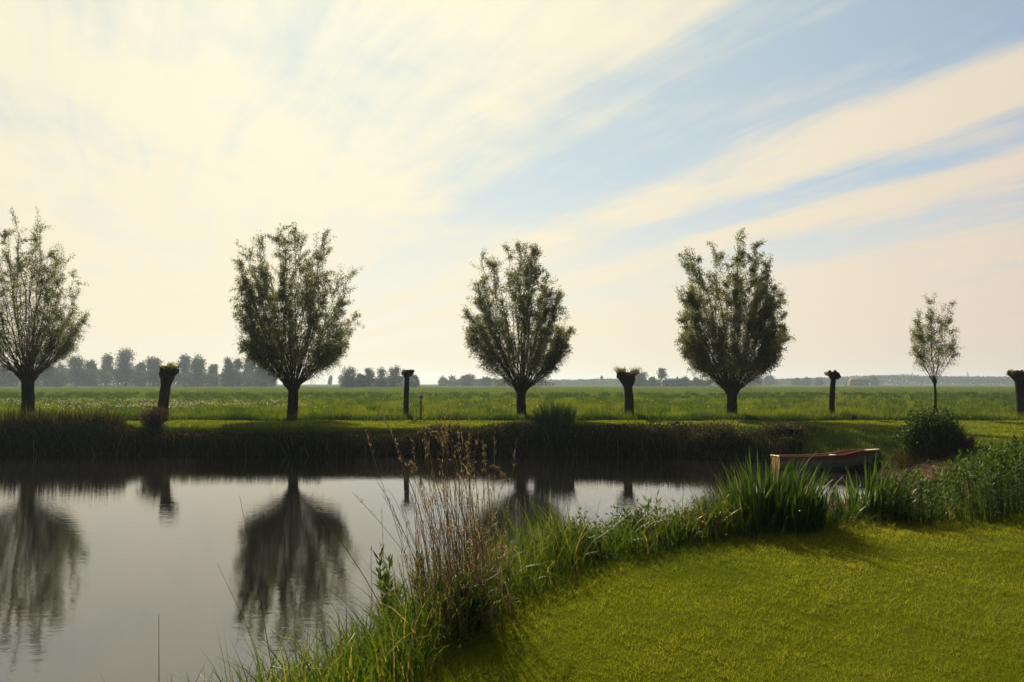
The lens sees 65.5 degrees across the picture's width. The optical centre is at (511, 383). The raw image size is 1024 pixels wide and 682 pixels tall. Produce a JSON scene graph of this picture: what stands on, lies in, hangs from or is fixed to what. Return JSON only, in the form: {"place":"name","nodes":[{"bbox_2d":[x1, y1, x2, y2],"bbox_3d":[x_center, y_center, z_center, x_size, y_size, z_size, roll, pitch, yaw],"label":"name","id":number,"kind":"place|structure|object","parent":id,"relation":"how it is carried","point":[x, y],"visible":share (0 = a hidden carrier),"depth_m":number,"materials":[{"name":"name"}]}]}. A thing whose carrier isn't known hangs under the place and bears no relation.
{"place":"outdoors","nodes":[
{"label":"outdoors","id":0,"kind":"place"},
{"bbox_2d":[0,455,942,681],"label":"water","id":1,"kind":"structure","parent":0,"point":[105,561],"depth_m":13.39,"materials":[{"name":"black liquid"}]},
{"bbox_2d":[770,449,879,469],"bbox_3d":[9.445,2.307,23.838,3.107,0.640,1.248,-2,-3,3],"label":"rowing boat","id":2,"kind":"object","parent":1,"relation":"on","point":[852,458],"visible":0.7,"depth_m":23.36,"materials":[{"name":"wood"}]},
{"bbox_2d":[883,457,966,486],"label":"dead reeds","id":3,"kind":"object","parent":1,"relation":"on","point":[927,470],"visible":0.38,"depth_m":20.09,"materials":[{"name":"plant"}]},
{"bbox_2d":[0,384,1023,681],"bbox_3d":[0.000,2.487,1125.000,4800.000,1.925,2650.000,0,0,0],"label":"ground","id":4,"kind":"structure","parent":0,"point":[598,674],"depth_m":5.61,"materials":[{"name":"green plant"}]},
{"bbox_2d":[0,363,15,386],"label":"distant tree","id":5,"kind":"object","parent":4,"relation":"on","point":[5,379],"visible":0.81,"depth_m":408.96,"materials":[{"name":"green plant"}]},
{"bbox_2d":[0,404,83,431],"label":"reed clump","id":6,"kind":"object","parent":4,"relation":"on","point":[49,416],"visible":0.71,"depth_m":29.15,"materials":[{"name":"green plant"}]},
{"bbox_2d":[0,206,91,413],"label":"pollard willow","id":7,"kind":"object","parent":4,"relation":"on","point":[28,374],"visible":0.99,"depth_m":37.26,"materials":[{"name":"green plant"}]},
{"bbox_2d":[37,363,61,386],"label":"distant tree","id":8,"kind":"object","parent":4,"relation":"on","point":[48,379],"visible":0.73,"depth_m":416.55,"materials":[{"name":"green plant"}]},
{"bbox_2d":[52,363,65,386],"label":"distant tree","id":9,"kind":"object","parent":4,"relation":"on","point":[61,366],"visible":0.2,"depth_m":431.20,"materials":[{"name":"green plant"}]},
{"bbox_2d":[61,354,90,386],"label":"distant tree","id":10,"kind":"object","parent":4,"relation":"on","point":[76,365],"visible":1,"depth_m":409.07,"materials":[{"name":"green plant"}]},
{"bbox_2d":[83,359,99,386],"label":"distant tree","id":11,"kind":"object","parent":4,"relation":"on","point":[92,364],"visible":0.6,"depth_m":423.98,"materials":[{"name":"green plant"}]},
{"bbox_2d":[61,403,125,428],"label":"reed clump","id":12,"kind":"object","parent":4,"relation":"on","point":[71,418],"visible":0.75,"depth_m":29.16,"materials":[{"name":"green plant"}]},
{"bbox_2d":[99,352,114,386],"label":"distant tree","id":13,"kind":"object","parent":4,"relation":"on","point":[106,364],"visible":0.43,"depth_m":438.86,"materials":[{"name":"green plant"}]},
{"bbox_2d":[111,347,141,386],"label":"distant tree","id":14,"kind":"object","parent":4,"relation":"on","point":[123,367],"visible":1,"depth_m":415.29,"materials":[{"name":"green plant"}]},
{"bbox_2d":[133,360,149,386],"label":"distant tree","id":15,"kind":"object","parent":4,"relation":"on","point":[139,367],"visible":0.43,"depth_m":430.80,"materials":[{"name":"green plant"}]},
{"bbox_2d":[9,367,277,386],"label":"distant undergrowth","id":16,"kind":"object","parent":4,"relation":"on","point":[182,378],"visible":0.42,"depth_m":420.42,"materials":[{"name":"plant"}]},
{"bbox_2d":[132,400,174,428],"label":"bank bush","id":17,"kind":"object","parent":4,"relation":"on","point":[154,416],"visible":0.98,"depth_m":29.04,"materials":[{"name":"plant"}]},
{"bbox_2d":[143,356,164,386],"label":"distant tree","id":18,"kind":"object","parent":4,"relation":"on","point":[153,365],"visible":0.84,"depth_m":407.78,"materials":[{"name":"green plant"}]},
{"bbox_2d":[157,361,181,414],"bbox_3d":[-15.454,0.333,36.037,1.150,2.820,1.135,0,0,20],"label":"cut willow","id":19,"kind":"object","parent":4,"relation":"on","point":[168,373],"visible":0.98,"depth_m":35.81,"materials":[{"name":"brown plant"}]},
{"bbox_2d":[174,353,190,386],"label":"distant tree","id":20,"kind":"object","parent":4,"relation":"on","point":[185,360],"visible":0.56,"depth_m":438.08,"materials":[{"name":"green plant"}]},
{"bbox_2d":[184,354,208,386],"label":"distant tree","id":21,"kind":"object","parent":4,"relation":"on","point":[197,367],"visible":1,"depth_m":416.37,"materials":[{"name":"green plant"}]},
{"bbox_2d":[206,364,220,386],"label":"distant tree","id":22,"kind":"object","parent":4,"relation":"on","point":[212,369],"visible":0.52,"depth_m":431.44,"materials":[{"name":"green plant"}]},
{"bbox_2d":[218,356,236,386],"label":"distant tree","id":23,"kind":"object","parent":4,"relation":"on","point":[227,377],"visible":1,"depth_m":408.63,"materials":[{"name":"green plant"}]},
{"bbox_2d":[232,358,244,386],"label":"distant tree","id":24,"kind":"object","parent":4,"relation":"on","point":[238,365],"visible":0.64,"depth_m":424.24,"materials":[{"name":"green plant"}]},
{"bbox_2d":[241,360,254,386],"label":"distant tree","id":25,"kind":"object","parent":4,"relation":"on","point":[248,365],"visible":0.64,"depth_m":438.24,"materials":[{"name":"green plant"}]},
{"bbox_2d":[251,365,269,386],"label":"distant tree","id":26,"kind":"object","parent":4,"relation":"on","point":[259,380],"visible":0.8,"depth_m":415.52,"materials":[{"name":"green plant"}]},
{"bbox_2d":[229,222,364,416],"bbox_3d":[-9.963,-2.918,36.966,6.232,9.297,6.295,0,0,0],"label":"pollard willow","id":27,"kind":"object","parent":4,"relation":"on","point":[257,346],"visible":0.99,"depth_m":36.29,"materials":[{"name":"green plant"}]},
{"bbox_2d":[328,375,332,385],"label":"distant tree","id":28,"kind":"object","parent":4,"relation":"on","point":[330,379],"visible":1,"depth_m":699.34,"materials":[{"name":"green plant"}]},
{"bbox_2d":[296,494,377,600],"bbox_3d":[-1.178,1.432,5.900,0.846,1.235,0.008,0,0,0],"label":"lone reed","id":29,"kind":"object","parent":4,"relation":"on","point":[345,548],"visible":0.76,"depth_m":5.90,"materials":[{"name":"brown plant"}]},
{"bbox_2d":[340,365,359,387],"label":"distant tree","id":30,"kind":"object","parent":4,"relation":"on","point":[349,380],"visible":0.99,"depth_m":328.30,"materials":[{"name":"green plant"}]},
{"bbox_2d":[355,373,367,386],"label":"distant tree","id":31,"kind":"object","parent":4,"relation":"on","point":[363,379],"visible":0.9,"depth_m":335.04,"materials":[{"name":"green plant"}]},
{"bbox_2d":[364,368,375,386],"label":"distant tree","id":32,"kind":"object","parent":4,"relation":"on","point":[369,373],"visible":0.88,"depth_m":341.47,"materials":[{"name":"green plant"}]},
{"bbox_2d":[337,375,419,386],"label":"distant undergrowth","id":33,"kind":"object","parent":4,"relation":"on","point":[381,382],"visible":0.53,"depth_m":342.11,"materials":[{"name":"plant"}]},
{"bbox_2d":[375,366,387,386],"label":"distant tree","id":34,"kind":"object","parent":4,"relation":"on","point":[381,374],"visible":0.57,"depth_m":347.64,"materials":[{"name":"green plant"}]},
{"bbox_2d":[367,545,396,617],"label":"leafy stalk","id":35,"kind":"object","parent":4,"relation":"on","point":[379,570],"visible":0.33,"depth_m":6.09,"materials":[{"name":"green plant"}]},
{"bbox_2d":[373,569,404,629],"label":"leafy stalk","id":36,"kind":"object","parent":4,"relation":"on","point":[386,582],"visible":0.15,"depth_m":5.80,"materials":[{"name":"green plant"}]},
{"bbox_2d":[387,364,400,386],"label":"distant tree","id":37,"kind":"object","parent":4,"relation":"on","point":[394,371],"visible":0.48,"depth_m":353.41,"materials":[{"name":"green plant"}]},
{"bbox_2d":[0,416,803,460],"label":"bank vegetation","id":38,"kind":"object","parent":4,"relation":"on","point":[53,435],"visible":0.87,"depth_m":28.31,"materials":[{"name":"green plant"}]},
{"bbox_2d":[400,368,414,414],"bbox_3d":[-4.840,0.455,36.970,0.667,2.465,0.645,0,0,0],"label":"cut willow","id":39,"kind":"object","parent":4,"relation":"on","point":[406,374],"visible":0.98,"depth_m":36.89,"materials":[{"name":"brown plant"}]},
{"bbox_2d":[409,374,419,384],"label":"distant tree","id":40,"kind":"object","parent":4,"relation":"on","point":[414,376],"visible":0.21,"depth_m":359.06,"materials":[{"name":"green plant"}]},
{"bbox_2d":[407,550,432,608],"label":"leafy stalk","id":41,"kind":"object","parent":4,"relation":"on","point":[416,572],"visible":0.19,"depth_m":5.85,"materials":[{"name":"green plant"}]},
{"bbox_2d":[419,394,422,419],"bbox_3d":[-4.050,1.115,35.400,0.260,1.330,0.225,0,0,0],"label":"garden lamp","id":42,"kind":"object","parent":4,"relation":"on","point":[420,398],"visible":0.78,"depth_m":35.37,"materials":[{"name":"black metal"}]},
{"bbox_2d":[352,400,530,647],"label":"dry reeds","id":43,"kind":"object","parent":4,"relation":"on","point":[456,561],"visible":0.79,"depth_m":5.32,"materials":[{"name":"plant"}]},
{"bbox_2d":[405,459,428,569],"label":"lone reed","id":44,"kind":"object","parent":43,"relation":"attached to","point":[411,464],"visible":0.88,"depth_m":5.90,"materials":[{"name":"brown plant"}]},
{"bbox_2d":[429,430,455,554],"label":"lone reed","id":45,"kind":"object","parent":4,"relation":"on","point":[435,433],"visible":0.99,"depth_m":6.00,"materials":[{"name":"brown plant"}]},
{"bbox_2d":[448,374,455,385],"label":"distant tree","id":46,"kind":"object","parent":4,"relation":"on","point":[452,377],"visible":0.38,"depth_m":618.89,"materials":[{"name":"green plant"}]},
{"bbox_2d":[441,426,470,574],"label":"lone reed","id":47,"kind":"object","parent":4,"relation":"on","point":[443,429],"visible":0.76,"depth_m":6.10,"materials":[{"name":"brown plant"}]},
{"bbox_2d":[460,373,476,385],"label":"distant tree","id":48,"kind":"object","parent":4,"relation":"on","point":[467,379],"visible":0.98,"depth_m":517.95,"materials":[{"name":"green plant"}]},
{"bbox_2d":[433,568,506,639],"bbox_3d":[-0.272,1.470,5.222,0.484,0.543,0.428,0,0,0],"label":"leafy weed","id":49,"kind":"object","parent":4,"relation":"on","point":[478,605],"visible":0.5,"depth_m":5.16,"materials":[{"name":"green plant"}]},
{"bbox_2d":[482,444,486,532],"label":"lone reed","id":50,"kind":"object","parent":4,"relation":"on","point":[484,454],"visible":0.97,"depth_m":6.10,"materials":[{"name":"brown plant"}]},
{"bbox_2d":[477,376,492,385],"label":"distant tree","id":51,"kind":"object","parent":4,"relation":"on","point":[483,381],"visible":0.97,"depth_m":537.20,"materials":[{"name":"green plant"}]},
{"bbox_2d":[438,378,543,385],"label":"distant hedge","id":52,"kind":"object","parent":4,"relation":"on","point":[457,382],"visible":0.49,"depth_m":554.68,"materials":[{"name":"green plant"}]},
{"bbox_2d":[1,420,1010,468],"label":"bank grass","id":53,"kind":"structure","parent":4,"relation":"on","point":[883,433],"depth_m":26.17,"materials":[{"name":"green plant"}]},
{"bbox_2d":[0,387,1023,421],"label":"meadow grass","id":54,"kind":"structure","parent":4,"relation":"on","point":[745,405],"depth_m":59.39,"materials":[{"name":"green plant"}]},
{"bbox_2d":[6,396,754,410],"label":"meadow flowers","id":55,"kind":"object","parent":54,"relation":"on","point":[185,402],"visible":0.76,"depth_m":49.90,"materials":[{"name":"white plant"}]},
{"bbox_2d":[458,239,579,414],"bbox_3d":[0.349,-2.515,37.099,5.688,8.542,5.571,0,0,0],"label":"pollard willow","id":56,"kind":"object","parent":4,"relation":"on","point":[556,351],"visible":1,"depth_m":36.48,"materials":[{"name":"green plant"}]},
{"bbox_2d":[525,400,581,450],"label":"iris clump","id":57,"kind":"object","parent":4,"relation":"on","point":[561,416],"visible":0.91,"depth_m":28.78,"materials":[{"name":"green plant"}]},
{"bbox_2d":[101,480,1023,681],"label":"bank grass","id":58,"kind":"structure","parent":4,"relation":"on","point":[349,656],"depth_m":5.59,"materials":[{"name":"green plant"}]},
{"bbox_2d":[221,572,256,658],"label":"lone reed","id":59,"kind":"object","parent":58,"relation":"on","point":[242,616],"visible":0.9,"depth_m":5.30,"materials":[{"name":"plant"}]},
{"bbox_2d":[239,495,271,667],"bbox_3d":[-1.775,1.544,5.600,0.281,1.520,0.006,0,0,0],"label":"lone reed","id":60,"kind":"object","parent":58,"relation":"on","point":[257,586],"visible":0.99,"depth_m":5.60,"materials":[{"name":"plant"}]},
{"bbox_2d":[464,441,477,562],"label":"lone reed","id":61,"kind":"object","parent":58,"relation":"on","point":[467,450],"visible":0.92,"depth_m":6.00,"materials":[{"name":"brown plant"}]},
{"bbox_2d":[487,465,509,557],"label":"lone reed","id":62,"kind":"object","parent":58,"relation":"on","point":[502,474],"visible":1,"depth_m":6.10,"materials":[{"name":"brown plant"}]},
{"bbox_2d":[538,506,612,567],"bbox_3d":[0.575,1.461,7.357,0.712,0.659,0.536,0,0,0],"label":"leafy weed","id":63,"kind":"object","parent":4,"relation":"on","point":[575,529],"visible":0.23,"depth_m":7.32,"materials":[{"name":"green plant"}]},
{"bbox_2d":[543,378,620,384],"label":"distant wood","id":64,"kind":"object","parent":4,"relation":"on","point":[607,381],"visible":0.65,"depth_m":886.05,"materials":[{"name":"plant"}]},
{"bbox_2d":[587,512,639,555],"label":"leafy weed","id":65,"kind":"object","parent":4,"relation":"on","point":[612,531],"visible":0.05,"depth_m":7.79,"materials":[{"name":"green plant"}]},
{"bbox_2d":[620,507,630,538],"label":"leafy stalk","id":66,"kind":"object","parent":4,"relation":"on","point":[627,515],"visible":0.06,"depth_m":8.23,"materials":[{"name":"green plant"}]},
{"bbox_2d":[614,366,641,414],"bbox_3d":[5.390,0.366,37.045,1.582,2.640,1.167,0,0,22],"label":"cut willow","id":67,"kind":"object","parent":4,"relation":"on","point":[626,379],"visible":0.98,"depth_m":36.82,"materials":[{"name":"brown plant"}]},
{"bbox_2d":[633,371,649,385],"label":"distant tree","id":68,"kind":"object","parent":4,"relation":"on","point":[640,378],"visible":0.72,"depth_m":477.94,"materials":[{"name":"green plant"}]},
{"bbox_2d":[640,495,656,518],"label":"leafy stalk","id":69,"kind":"object","parent":4,"relation":"on","point":[647,505],"visible":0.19,"depth_m":8.29,"materials":[{"name":"green plant"}]},
{"bbox_2d":[596,499,707,554],"bbox_3d":[1.351,1.511,7.973,1.299,0.730,0.577,0,0,0],"label":"leafy weed","id":70,"kind":"object","parent":4,"relation":"on","point":[637,514],"visible":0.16,"depth_m":7.94,"materials":[{"name":"leaf"},{"name":"green stem"}]},
{"bbox_2d":[648,376,656,385],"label":"distant tree","id":71,"kind":"object","parent":4,"relation":"on","point":[651,380],"visible":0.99,"depth_m":479.09,"materials":[{"name":"green plant"}]},
{"bbox_2d":[649,490,662,520],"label":"leafy stalk","id":72,"kind":"object","parent":4,"relation":"on","point":[655,508],"visible":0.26,"depth_m":8.36,"materials":[{"name":"green plant"}]},
{"bbox_2d":[656,366,668,380],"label":"distant tree","id":73,"kind":"object","parent":4,"relation":"on","point":[662,373],"visible":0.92,"depth_m":469.14,"materials":[{"name":"green plant"}]},
{"bbox_2d":[660,377,682,386],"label":"farmhouse","id":74,"kind":"object","parent":4,"relation":"on","point":[671,382],"visible":1,"depth_m":458.22,"materials":[{"name":"brick"}]},
{"bbox_2d":[640,379,709,385],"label":"distant hedge","id":75,"kind":"object","parent":4,"relation":"on","point":[658,381],"visible":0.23,"depth_m":488.10,"materials":[{"name":"green plant"}]},
{"bbox_2d":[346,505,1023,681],"bbox_3d":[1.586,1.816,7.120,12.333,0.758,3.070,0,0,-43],"label":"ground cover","id":76,"kind":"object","parent":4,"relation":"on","point":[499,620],"visible":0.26,"depth_m":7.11,"materials":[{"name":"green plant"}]},
{"bbox_2d":[681,375,689,385],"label":"distant tree","id":77,"kind":"object","parent":4,"relation":"on","point":[686,380],"visible":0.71,"depth_m":478.01,"materials":[{"name":"green plant"}]},
{"bbox_2d":[656,499,729,543],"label":"rusty weed","id":78,"kind":"object","parent":4,"relation":"on","point":[713,529],"visible":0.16,"depth_m":8.11,"materials":[{"name":"green plant"}]},
{"bbox_2d":[692,377,704,385],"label":"distant tree","id":79,"kind":"object","parent":4,"relation":"on","point":[697,382],"visible":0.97,"depth_m":479.05,"materials":[{"name":"green plant"}]},
{"bbox_2d":[682,491,740,543],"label":"leafy weed","id":80,"kind":"object","parent":4,"relation":"on","point":[717,509],"visible":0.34,"depth_m":8.28,"materials":[{"name":"green plant"}]},
{"bbox_2d":[681,417,755,455],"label":"bank bush","id":81,"kind":"object","parent":4,"relation":"on","point":[717,436],"visible":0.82,"depth_m":27.21,"materials":[{"name":"green plant"}]},
{"bbox_2d":[673,228,796,415],"bbox_3d":[10.283,-2.792,37.004,5.871,9.112,5.583,0,0,0],"label":"pollard willow","id":82,"kind":"object","parent":4,"relation":"on","point":[698,352],"visible":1,"depth_m":36.18,"materials":[{"name":"green plant"}]},
{"bbox_2d":[750,377,762,384],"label":"distant tree","id":83,"kind":"object","parent":4,"relation":"on","point":[760,381],"visible":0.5,"depth_m":757.40,"materials":[{"name":"green plant"}]},
{"bbox_2d":[763,374,778,384],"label":"distant tree","id":84,"kind":"object","parent":4,"relation":"on","point":[770,380],"visible":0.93,"depth_m":757.90,"materials":[{"name":"green plant"}]},
{"bbox_2d":[684,445,864,539],"bbox_3d":[2.582,1.527,8.939,2.237,1.804,2.023,0,0,0],"label":"iris clump","id":85,"kind":"object","parent":4,"relation":"on","point":[793,507],"visible":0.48,"depth_m":8.46,"materials":[{"name":"green plant"}]},
{"bbox_2d":[752,421,819,438],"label":"bank bush","id":86,"kind":"object","parent":4,"relation":"on","point":[786,428],"visible":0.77,"depth_m":27.04,"materials":[{"name":"green plant"}]},
{"bbox_2d":[790,378,800,384],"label":"distant tree","id":87,"kind":"object","parent":4,"relation":"on","point":[795,381],"visible":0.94,"depth_m":757.65,"materials":[{"name":"green plant"}]},
{"bbox_2d":[801,376,812,384],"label":"distant tree","id":88,"kind":"object","parent":4,"relation":"on","point":[806,381],"visible":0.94,"depth_m":758.50,"materials":[{"name":"green plant"}]},
{"bbox_2d":[815,376,824,384],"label":"distant tree","id":89,"kind":"object","parent":4,"relation":"on","point":[819,381],"visible":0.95,"depth_m":757.95,"materials":[{"name":"green plant"}]},
{"bbox_2d":[824,370,840,415],"bbox_3d":[14.810,0.548,36.867,0.716,2.381,0.782,0,0,0],"label":"cut willow","id":90,"kind":"object","parent":4,"relation":"on","point":[834,375],"visible":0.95,"depth_m":36.69,"materials":[{"name":"brown plant"}]},
{"bbox_2d":[826,493,847,526],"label":"rusty weed","id":91,"kind":"object","parent":4,"relation":"on","point":[832,505],"visible":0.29,"depth_m":9.06,"materials":[{"name":"plant"}]},
{"bbox_2d":[706,373,1014,384],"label":"distant wood","id":92,"kind":"object","parent":4,"relation":"on","point":[950,380],"visible":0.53,"depth_m":964.08,"materials":[{"name":"green plant"}]},
{"bbox_2d":[867,376,879,384],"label":"distant tree","id":93,"kind":"object","parent":4,"relation":"on","point":[872,380],"visible":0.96,"depth_m":757.53,"materials":[{"name":"green plant"}]},
{"bbox_2d":[815,451,935,525],"bbox_3d":[4.247,1.478,9.611,1.800,1.503,1.805,0,0,0],"label":"iris clump","id":94,"kind":"object","parent":4,"relation":"on","point":[875,501],"visible":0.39,"depth_m":9.28,"materials":[{"name":"green plant"}]},
{"bbox_2d":[886,403,980,472],"bbox_3d":[11.296,1.494,21.358,2.500,1.949,2.392,0,0,0],"label":"rounded shrub","id":95,"kind":"object","parent":4,"relation":"on","point":[922,438],"visible":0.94,"depth_m":21.05,"materials":[{"name":"green plant"}]},
{"bbox_2d":[906,291,964,411],"bbox_3d":[19.363,-1.274,36.489,2.346,6.042,2.551,0,0,35],"label":"pollard willow","id":96,"kind":"object","parent":4,"relation":"on","point":[920,337],"visible":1,"depth_m":36.46,"materials":[{"name":"green plant"}]},
{"bbox_2d":[859,433,1023,524],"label":"bank herbs","id":97,"kind":"object","parent":4,"relation":"on","point":[1004,465],"visible":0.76,"depth_m":9.52,"materials":[{"name":"green plant"}]},
{"bbox_2d":[1006,369,1023,415],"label":"cut willow","id":98,"kind":"object","parent":4,"relation":"on","point":[1017,376],"visible":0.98,"depth_m":36.34,"materials":[{"name":"brown plant"}]},
{"bbox_2d":[0,0,1023,383],"label":"sky","id":99,"kind":"structure","parent":0,"point":[875,148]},
{"bbox_2d":[3,419,1023,443],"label":"lawn grass","id":100,"kind":"structure","parent":0,"point":[851,426],"depth_m":31.74,"materials":[{"name":"green plant"}]},
{"bbox_2d":[540,381,555,385],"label":"barn","id":101,"kind":"structure","parent":0,"point":[551,383],"depth_m":635.50,"materials":[{"name":"grey glass"}]},
{"bbox_2d":[847,377,868,385],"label":"barn","id":102,"kind":"structure","parent":0,"point":[857,381],"depth_m":695.89,"materials":[{"name":"brick"}]}
]}

